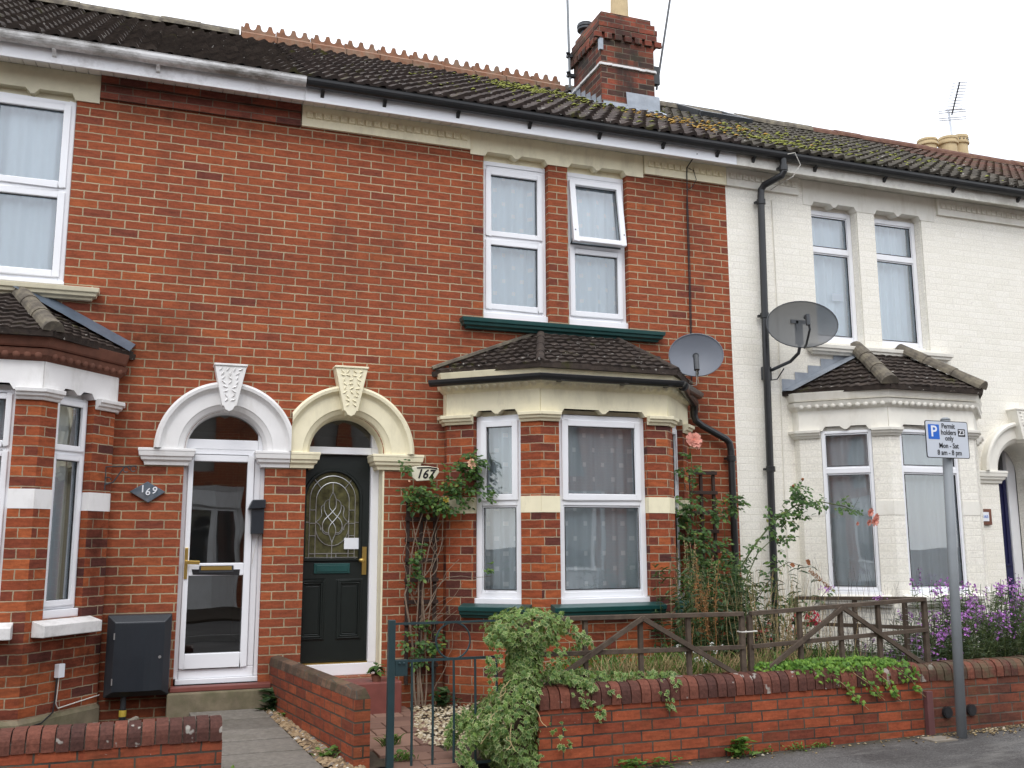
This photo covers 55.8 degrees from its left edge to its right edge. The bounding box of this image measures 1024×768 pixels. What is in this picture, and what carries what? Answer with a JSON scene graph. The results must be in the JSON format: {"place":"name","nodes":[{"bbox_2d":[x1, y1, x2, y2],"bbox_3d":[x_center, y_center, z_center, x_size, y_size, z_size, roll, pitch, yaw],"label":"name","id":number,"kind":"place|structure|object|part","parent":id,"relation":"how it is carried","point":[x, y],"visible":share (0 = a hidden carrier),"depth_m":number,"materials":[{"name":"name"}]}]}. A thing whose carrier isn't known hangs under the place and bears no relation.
{"place":"outdoors","nodes":[
{"label":"outdoors","id":0,"kind":"place"},
{"bbox_2d":[378,760,504,767],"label":"ground","id":1,"kind":"structure","parent":0,"point":[483,765],"depth_m":9.20,"materials":[{"name":"soil"}]},
{"bbox_2d":[73,0,1023,161],"label":"sky","id":2,"kind":"structure","parent":0,"point":[886,69],"materials":[{"name":"white"}]},
{"bbox_2d":[278,642,1021,767],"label":"garden soil","id":3,"kind":"structure","parent":0,"point":[376,761],"depth_m":6.90,"materials":[{"name":"brown soil"}]},
{"bbox_2d":[0,0,307,728],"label":"terraced house","id":4,"kind":"structure","parent":3,"relation":"on","point":[149,178],"depth_m":8.27,"materials":[{"name":"brick"}]},
{"bbox_2d":[0,390,15,589],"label":"bay window","id":5,"kind":"structure","parent":4,"relation":"in","point":[7,397],"depth_m":7.19,"materials":[{"name":"white plastic"}]},
{"bbox_2d":[0,92,76,284],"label":"window","id":6,"kind":"structure","parent":4,"relation":"in","point":[37,134],"depth_m":8.25,"materials":[{"name":"white plastic"}]},
{"bbox_2d":[32,663,98,725],"bbox_3d":[-3.465,2.294,7.051,0.045,0.441,1.291,-3,-10,18],"label":"junction box","id":7,"kind":"object","parent":4,"relation":"attached to","point":[59,671],"visible":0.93,"depth_m":7.24,"materials":[{"name":"white plastic"}]},
{"bbox_2d":[43,397,87,618],"bbox_3d":[-3.545,0.946,7.526,0.196,1.704,0.391,-3,-10,18],"label":"bay window","id":8,"kind":"structure","parent":4,"relation":"in","point":[54,607],"depth_m":7.61,"materials":[{"name":"white plastic"}]},
{"bbox_2d":[104,465,136,489],"bbox_3d":[-3.207,0.767,7.918,0.247,0.201,0.065,2,-10,-16],"label":"basket bracket","id":9,"kind":"object","parent":4,"relation":"attached to","point":[131,466],"visible":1,"depth_m":7.89,"materials":[{"name":"grey metal"}]},
{"bbox_2d":[103,613,171,720],"bbox_3d":[-3.005,2.329,7.744,0.485,0.940,0.222,3,-10,-20],"label":"meter cabinet","id":10,"kind":"object","parent":4,"relation":"attached to","point":[137,657],"visible":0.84,"depth_m":7.68,"materials":[{"name":"grey plastic"}]},
{"bbox_3d":[-2.974,2.170,7.680,0.376,0.523,0.034,3,-10,-20],"label":"cabinet door","id":11,"kind":"part","parent":10,"relation":"part of","materials":[{"name":"black plastic"}]},
{"bbox_2d":[130,482,164,502],"bbox_3d":[-3.042,0.902,8.065,0.278,0.174,0.032,3,-10,-20],"label":"house number plaque","id":12,"kind":"object","parent":4,"relation":"attached to","point":[147,492],"visible":1,"depth_m":8.05,"materials":[{"name":"stone"}]},
{"bbox_2d":[178,454,254,669],"bbox_3d":[-2.514,1.499,8.251,0.550,1.798,0.132,3,-10,-20],"label":"front door","id":13,"kind":"structure","parent":4,"relation":"in","point":[220,487],"depth_m":8.27,"materials":[{"name":"white plastic"}]},
{"bbox_2d":[248,499,265,563],"bbox_3d":[-2.221,1.278,8.362,0.143,0.550,0.155,3,-10,-20],"label":"post box","id":14,"kind":"object","parent":4,"relation":"attached to","point":[256,507],"visible":1,"depth_m":8.33,"materials":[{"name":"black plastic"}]},
{"bbox_2d":[189,709,322,767],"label":"slab path","id":15,"kind":"structure","parent":3,"relation":"on","point":[256,738],"depth_m":6.82,"materials":[{"name":"grey concrete"}]},
{"bbox_2d":[264,708,365,767],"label":"gravel","id":16,"kind":"structure","parent":3,"relation":"on","point":[306,741],"depth_m":6.86,"materials":[{"name":"beige gravel"}]},
{"bbox_2d":[253,687,277,711],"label":"weed","id":17,"kind":"object","parent":16,"relation":"on","point":[271,699],"visible":0.42,"depth_m":7.95,"materials":[{"name":"green plant"}]},
{"bbox_2d":[310,745,340,758],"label":"weed","id":18,"kind":"object","parent":16,"relation":"on","point":[329,752],"visible":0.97,"depth_m":6.53,"materials":[{"name":"green plant"}]},
{"bbox_2d":[269,655,370,767],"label":"garden wall","id":19,"kind":"structure","parent":3,"relation":"on","point":[327,710],"depth_m":6.86,"materials":[{"name":"brick"}]},
{"bbox_2d":[394,749,418,760],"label":"weed","id":20,"kind":"object","parent":3,"relation":"on","point":[405,756],"visible":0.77,"depth_m":6.45,"materials":[{"name":"green plant"}]},
{"bbox_2d":[370,706,463,767],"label":"paver path","id":21,"kind":"structure","parent":3,"relation":"on","point":[402,722],"depth_m":6.95,"materials":[{"name":"red brick"}]},
{"bbox_2d":[374,733,404,746],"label":"weed","id":22,"kind":"object","parent":21,"relation":"on","point":[395,737],"visible":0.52,"depth_m":6.92,"materials":[{"name":"green plant"}]},
{"bbox_2d":[385,619,502,767],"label":"garden gate","id":23,"kind":"structure","parent":21,"relation":"on","point":[397,667],"depth_m":6.39,"materials":[{"name":"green metal"}]},
{"bbox_2d":[426,686,461,706],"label":"weed","id":24,"kind":"object","parent":3,"relation":"on","point":[444,698],"visible":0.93,"depth_m":8.44,"materials":[{"name":"green plant"}]},
{"bbox_2d":[413,683,544,745],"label":"chippings","id":25,"kind":"object","parent":3,"relation":"on","point":[428,722],"visible":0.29,"depth_m":7.80,"materials":[{"name":"beige gravel"}]},
{"bbox_2d":[395,449,498,705],"bbox_3d":[-0.575,1.702,8.567,0.943,2.247,0.370,0,-9,-3],"label":"climbing rose","id":26,"kind":"object","parent":25,"relation":"on","point":[472,466],"visible":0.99,"depth_m":8.61,"materials":[{"name":"green plant"}]},
{"bbox_2d":[240,0,742,714],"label":"terraced house","id":27,"kind":"structure","parent":3,"relation":"on","point":[490,266],"depth_m":9.05,"materials":[{"name":"brick"}]},
{"bbox_2d":[300,455,369,662],"bbox_3d":[-1.632,1.554,8.696,0.688,1.837,0.124,3,-10,-20],"label":"front door","id":28,"kind":"structure","parent":27,"relation":"in","point":[336,519],"depth_m":8.72,"materials":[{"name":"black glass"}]},
{"bbox_2d":[366,662,385,681],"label":"doorway plant","id":29,"kind":"object","parent":27,"relation":"on","point":[376,676],"visible":0.99,"depth_m":8.21,"materials":[{"name":"green plant"}]},
{"bbox_2d":[403,499,438,684],"bbox_3d":[-0.818,1.847,8.690,0.315,1.640,0.046,3,-10,-20],"label":"trellis","id":30,"kind":"object","parent":27,"relation":"attached to","point":[435,578],"visible":0.63,"depth_m":8.70,"materials":[{"name":"brown wood"}]},
{"bbox_2d":[412,466,438,480],"bbox_3d":[-0.794,0.818,8.810,0.265,0.140,0.032,3,-10,-20],"label":"house number plaque","id":31,"kind":"object","parent":27,"relation":"attached to","point":[421,473],"visible":0.98,"depth_m":8.80,"materials":[{"name":"white ceramic"}]},
{"bbox_2d":[474,414,520,603],"bbox_3d":[-0.089,1.138,8.782,0.466,1.704,0.197,-4,-10,21],"label":"bay window","id":32,"kind":"structure","parent":27,"relation":"in","point":[498,437],"depth_m":8.79,"materials":[{"name":"white plastic"}]},
{"bbox_2d":[483,161,547,322],"bbox_3d":[0.000,-1.408,9.732,0.694,1.645,0.191,3,-10,-20],"label":"window","id":33,"kind":"structure","parent":27,"relation":"in","point":[514,282],"depth_m":9.76,"materials":[{"name":"white plastic"}]},
{"bbox_2d":[566,0,574,87],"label":"aerial mast","id":34,"kind":"object","parent":27,"relation":"attached to","point":[569,74],"visible":1,"depth_m":13.19,"materials":[{"name":"grey metal"}]},
{"bbox_2d":[567,172,627,328],"bbox_3d":[0.860,-1.369,9.991,0.679,1.645,0.291,3,-10,-20],"label":"window","id":35,"kind":"structure","parent":27,"relation":"in","point":[597,242],"depth_m":10.05,"materials":[{"name":"white plastic"}]},
{"bbox_2d":[559,414,649,603],"bbox_3d":[0.800,1.144,8.841,0.891,1.704,0.197,3,-10,-20],"label":"bay window","id":36,"kind":"structure","parent":27,"relation":"in","point":[603,515],"depth_m":8.89,"materials":[{"name":"white plastic"}]},
{"bbox_2d":[654,0,670,89],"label":"aerial mast","id":37,"kind":"object","parent":27,"relation":"attached to","point":[657,77],"visible":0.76,"depth_m":12.79,"materials":[{"name":"grey metal"}]},
{"bbox_2d":[672,426,684,598],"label":"bay window","id":38,"kind":"structure","parent":27,"relation":"in","point":[674,432],"depth_m":9.48,"materials":[{"name":"white plastic"}]},
{"bbox_2d":[657,333,723,385],"bbox_3d":[1.698,-0.173,9.691,0.475,0.673,0.706,9,-13,-44],"label":"satellite dish","id":39,"kind":"object","parent":27,"relation":"attached to","point":[696,355],"visible":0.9,"depth_m":9.69,"materials":[{"name":"grey paint"}]},
{"bbox_2d":[686,159,696,380],"bbox_3d":[1.913,-1.233,10.137,0.134,2.406,0.230,-1,-9,6],"label":"aerial cable","id":40,"kind":"object","parent":27,"relation":"attached to","point":[689,277],"visible":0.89,"depth_m":10.27,"materials":[{"name":"black plastic"}]},
{"bbox_2d":[689,470,720,635],"bbox_3d":[1.933,1.756,9.719,0.350,1.770,0.046,3,-10,-20],"label":"trellis","id":41,"kind":"object","parent":27,"relation":"attached to","point":[713,493],"visible":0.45,"depth_m":9.81,"materials":[{"name":"brown wood"}]},
{"bbox_2d":[675,540,716,644],"bbox_3d":[1.640,1.914,8.454,0.418,1.185,0.285,3,-10,-20],"label":"dock plant","id":42,"kind":"object","parent":3,"relation":"on","point":[693,579],"visible":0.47,"depth_m":8.47,"materials":[{"name":"plant"}]},
{"bbox_2d":[676,642,724,673],"bbox_3d":[1.502,2.192,7.492,0.449,0.348,0.279,3,-10,-20],"label":"alyssum","id":43,"kind":"object","parent":3,"relation":"on","point":[714,656],"visible":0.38,"depth_m":7.52,"materials":[{"name":"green plant"}]},
{"bbox_2d":[691,558,719,658],"bbox_3d":[1.583,1.930,7.911,0.233,0.990,0.222,3,-10,-20],"label":"dock plant","id":44,"kind":"object","parent":3,"relation":"on","point":[705,609],"visible":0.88,"depth_m":7.90,"materials":[{"name":"brown plant"}]},
{"bbox_2d":[508,638,908,704],"bbox_3d":[1.591,2.409,7.944,3.416,0.618,1.365,3,-10,-20],"label":"ground cover","id":45,"kind":"object","parent":3,"relation":"on","point":[613,662],"visible":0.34,"depth_m":7.62,"materials":[{"name":"green plant"}]},
{"bbox_2d":[674,432,751,642],"bbox_3d":[1.953,1.628,9.389,0.857,2.318,0.412,7,-12,-37],"label":"climbing rose","id":46,"kind":"object","parent":3,"relation":"on","point":[694,440],"visible":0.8,"depth_m":9.38,"materials":[{"name":"green plant"}]},
{"bbox_2d":[646,551,820,672],"bbox_3d":[1.836,1.979,8.391,1.397,1.049,1.109,3,-10,-20],"label":"willowherb","id":47,"kind":"object","parent":3,"relation":"on","point":[723,628],"visible":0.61,"depth_m":8.23,"materials":[{"name":"green plant"}]},
{"bbox_2d":[717,606,821,659],"bbox_3d":[2.175,2.175,8.270,1.070,0.617,0.510,3,-10,-20],"label":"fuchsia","id":48,"kind":"object","parent":3,"relation":"on","point":[774,631],"visible":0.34,"depth_m":8.25,"materials":[{"name":"green plant"}]},
{"bbox_2d":[671,563,911,663],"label":"dry grass","id":49,"kind":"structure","parent":3,"relation":"on","point":[782,635],"depth_m":8.06,"materials":[{"name":"plant"}]},
{"bbox_2d":[733,478,878,628],"bbox_3d":[2.770,1.815,9.112,1.760,1.855,0.360,3,-10,-20],"label":"rose bush","id":50,"kind":"object","parent":3,"relation":"on","point":[799,497],"visible":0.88,"depth_m":9.11,"materials":[{"name":"green plant"}]},
{"bbox_2d":[637,101,1023,652],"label":"terraced house","id":51,"kind":"structure","parent":3,"relation":"on","point":[906,268],"depth_m":10.65,"materials":[{"name":"white paint"}]},
{"bbox_2d":[771,200,791,629],"bbox_3d":[2.891,0.322,10.357,0.047,4.800,0.010,3,-10,-20],"label":"painted cable","id":52,"kind":"object","parent":51,"relation":"attached to","point":[781,399],"visible":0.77,"depth_m":10.37,"materials":[{"name":"white paint"}]},
{"bbox_2d":[770,152,800,189],"bbox_3d":[2.962,-2.337,10.578,0.364,0.329,0.147,-8,-12,39],"label":"gutter cable","id":53,"kind":"object","parent":51,"relation":"attached to","point":[792,176],"visible":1,"depth_m":10.54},
{"bbox_2d":[761,301,838,380],"bbox_3d":[2.936,-0.472,10.069,0.820,0.806,0.462,-6,-11,32],"label":"satellite dish","id":54,"kind":"object","parent":51,"relation":"attached to","point":[799,325],"visible":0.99,"depth_m":10.11,"materials":[{"name":"grey metal"}]},
{"bbox_2d":[811,210,857,343],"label":"window","id":55,"kind":"structure","parent":51,"relation":"in","point":[828,253],"depth_m":11.17,"materials":[{"name":"white plastic"}]},
{"bbox_2d":[821,429,881,594],"bbox_3d":[3.528,1.332,10.056,0.512,1.704,0.197,-4,-10,23],"label":"bay window","id":56,"kind":"structure","parent":51,"relation":"in","point":[847,456],"depth_m":10.09,"materials":[{"name":"white plastic"}]},
{"bbox_2d":[874,219,925,349],"bbox_3d":[4.474,-1.160,11.390,0.691,1.566,0.202,3,-10,-20],"label":"window","id":57,"kind":"structure","parent":51,"relation":"in","point":[892,261],"depth_m":11.47,"materials":[{"name":"white plastic"}]},
{"bbox_2d":[900,429,970,594],"bbox_3d":[4.345,1.330,10.066,0.771,1.704,0.190,3,-10,-20],"label":"bay window","id":58,"kind":"structure","parent":51,"relation":"in","point":[923,486],"depth_m":10.12,"materials":[{"name":"white plastic"}]},
{"bbox_2d":[983,509,991,524],"bbox_3d":[5.438,1.525,11.088,0.160,0.182,0.034,3,-10,-20],"label":"house number plaque","id":59,"kind":"object","parent":51,"relation":"attached to","point":[987,517],"visible":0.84,"depth_m":11.08,"materials":[{"name":"ceramic"}]},
{"bbox_2d":[999,478,1018,635],"bbox_3d":[5.784,2.064,11.588,0.533,1.898,0.065,3,-10,-20],"label":"front door","id":60,"kind":"structure","parent":51,"relation":"in","point":[1002,487],"depth_m":11.68,"materials":[{"name":"blue paint"}]},
{"bbox_2d":[793,596,923,661],"bbox_3d":[3.014,2.167,8.473,0.049,0.646,1.344,6,-11,-33],"label":"fence panel","id":61,"kind":"object","parent":3,"relation":"on","point":[905,625],"visible":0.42,"depth_m":8.35,"materials":[{"name":"brown wood"}]},
{"bbox_2d":[785,556,937,661],"bbox_3d":[3.008,2.000,8.385,1.493,1.000,1.019,3,-10,-20],"label":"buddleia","id":62,"kind":"object","parent":3,"relation":"on","point":[829,587],"visible":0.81,"depth_m":8.40,"materials":[{"name":"green plant"}]},
{"bbox_2d":[830,636,1022,661],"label":"ground cover","id":63,"kind":"object","parent":3,"relation":"on","point":[930,646],"visible":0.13,"depth_m":8.68,"materials":[{"name":"green plant"}]},
{"bbox_2d":[854,133,1023,181],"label":"terraced house","id":64,"kind":"structure","parent":3,"relation":"on","point":[952,148],"depth_m":15.76,"materials":[{"name":"brown tile"}]},
{"bbox_2d":[938,82,966,134],"bbox_3d":[7.851,-4.492,16.889,0.455,1.380,0.673,0,-9,-1],"label":"television aerial","id":65,"kind":"object","parent":64,"relation":"attached to","point":[952,112],"visible":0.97,"depth_m":17.14,"materials":[{"name":"metal"}]},
{"bbox_2d":[860,567,1023,661],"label":"wallflower","id":66,"kind":"object","parent":3,"relation":"on","point":[996,627],"visible":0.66,"depth_m":8.56,"materials":[{"name":"purple plant"}]},
{"bbox_2d":[635,724,1023,767],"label":"pavement","id":67,"kind":"structure","parent":0,"point":[1001,749],"depth_m":6.96,"materials":[{"name":"grey asphalt"}]},
{"bbox_2d":[0,715,221,767],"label":"garden wall","id":68,"kind":"structure","parent":67,"relation":"on","point":[185,742],"depth_m":5.68,"materials":[{"name":"brick"}]},
{"bbox_2d":[616,757,654,767],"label":"weed","id":69,"kind":"object","parent":67,"relation":"on","point":[633,762],"visible":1,"depth_m":6.66,"materials":[{"name":"green plant"}]},
{"bbox_2d":[639,756,681,767],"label":"weed","id":70,"kind":"object","parent":67,"relation":"on","point":[661,762],"visible":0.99,"depth_m":6.76,"materials":[{"name":"green plant"}]},
{"bbox_2d":[535,661,924,767],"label":"garden wall","id":71,"kind":"structure","parent":67,"relation":"on","point":[715,713],"depth_m":7.04,"materials":[{"name":"brick"}]},
{"bbox_2d":[443,606,593,767],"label":"variegated ivy","id":72,"kind":"object","parent":71,"relation":"attached to","point":[524,645],"visible":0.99,"depth_m":6.53,"materials":[{"name":"green plant"}]},
{"bbox_2d":[541,642,682,722],"bbox_3d":[0.679,2.117,6.924,1.090,0.530,0.432,3,-10,-20],"label":"trailing ivy","id":73,"kind":"object","parent":71,"relation":"on","point":[572,678],"visible":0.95,"depth_m":6.84,"materials":[{"name":"green plant"}]},
{"bbox_2d":[531,611,746,685],"bbox_3d":[0.962,1.948,7.048,1.740,0.534,0.068,3,-10,-20],"label":"fence panel","id":74,"kind":"object","parent":71,"relation":"on","point":[585,653],"visible":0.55,"depth_m":7.08,"materials":[{"name":"brown wood"}]},
{"bbox_2d":[737,630,757,632],"bbox_3d":[1.792,1.885,7.365,0.137,0.012,0.078,3,-10,-20],"label":"cable tie","id":75,"kind":"object","parent":74,"relation":"attached to","point":[745,631],"visible":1,"depth_m":7.33,"materials":[{"name":"white plastic"}]},
{"bbox_2d":[746,597,930,670],"bbox_3d":[2.611,2.005,7.630,1.701,0.596,0.068,3,-10,-19],"label":"fence panel","id":76,"kind":"object","parent":71,"relation":"on","point":[840,638],"visible":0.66,"depth_m":7.63,"materials":[{"name":"brown wood"}]},
{"bbox_2d":[753,655,923,709],"bbox_3d":[2.545,2.316,7.482,1.500,0.398,0.262,3,-10,-18],"label":"trailing ivy","id":77,"kind":"object","parent":71,"relation":"on","point":[828,663],"visible":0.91,"depth_m":7.49,"materials":[{"name":"green plant"}]},
{"bbox_2d":[724,736,760,757],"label":"weed","id":78,"kind":"object","parent":67,"relation":"on","point":[741,744],"visible":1,"depth_m":6.99,"materials":[{"name":"green plant"}]},
{"bbox_2d":[757,745,772,753],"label":"weed","id":79,"kind":"object","parent":67,"relation":"on","point":[766,749],"visible":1,"depth_m":7.08,"materials":[{"name":"green plant"}]},
{"bbox_2d":[785,742,813,750],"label":"weed","id":80,"kind":"object","parent":67,"relation":"on","point":[798,746],"visible":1,"depth_m":7.17,"materials":[{"name":"green plant"}]},
{"bbox_2d":[810,741,832,747],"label":"weed","id":81,"kind":"object","parent":67,"relation":"on","point":[822,744],"visible":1,"depth_m":7.25,"materials":[{"name":"green plant"}]},
{"bbox_2d":[661,723,1023,767],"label":"leaf litter","id":82,"kind":"object","parent":67,"relation":"on","point":[973,731],"visible":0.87,"depth_m":7.62,"materials":[{"name":"beige plant"}]},
{"bbox_2d":[923,691,935,735],"bbox_3d":[3.298,2.621,7.633,0.060,0.375,0.042,3,-10,-20],"label":"marker post","id":83,"kind":"object","parent":67,"relation":"on","point":[929,713],"visible":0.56,"depth_m":7.62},
{"bbox_2d":[920,735,957,742],"bbox_3d":[3.288,2.741,7.441,0.220,0.024,0.160,3,-10,-20],"label":"drain cover","id":84,"kind":"object","parent":67,"relation":"on","point":[937,739],"visible":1,"depth_m":7.41,"materials":[{"name":"beige concrete"}]},
{"bbox_2d":[924,417,969,738],"bbox_3d":[3.509,1.553,7.682,0.440,2.600,0.108,3,-10,-20],"label":"parking sign","id":85,"kind":"object","parent":67,"relation":"on","point":[947,439],"visible":0.99,"depth_m":7.74,"materials":[{"name":"grey metal"}]},
{"bbox_2d":[914,655,1023,734],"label":"garden wall","id":86,"kind":"structure","parent":67,"relation":"on","point":[994,691],"depth_m":7.87,"materials":[{"name":"brick"}]}
]}

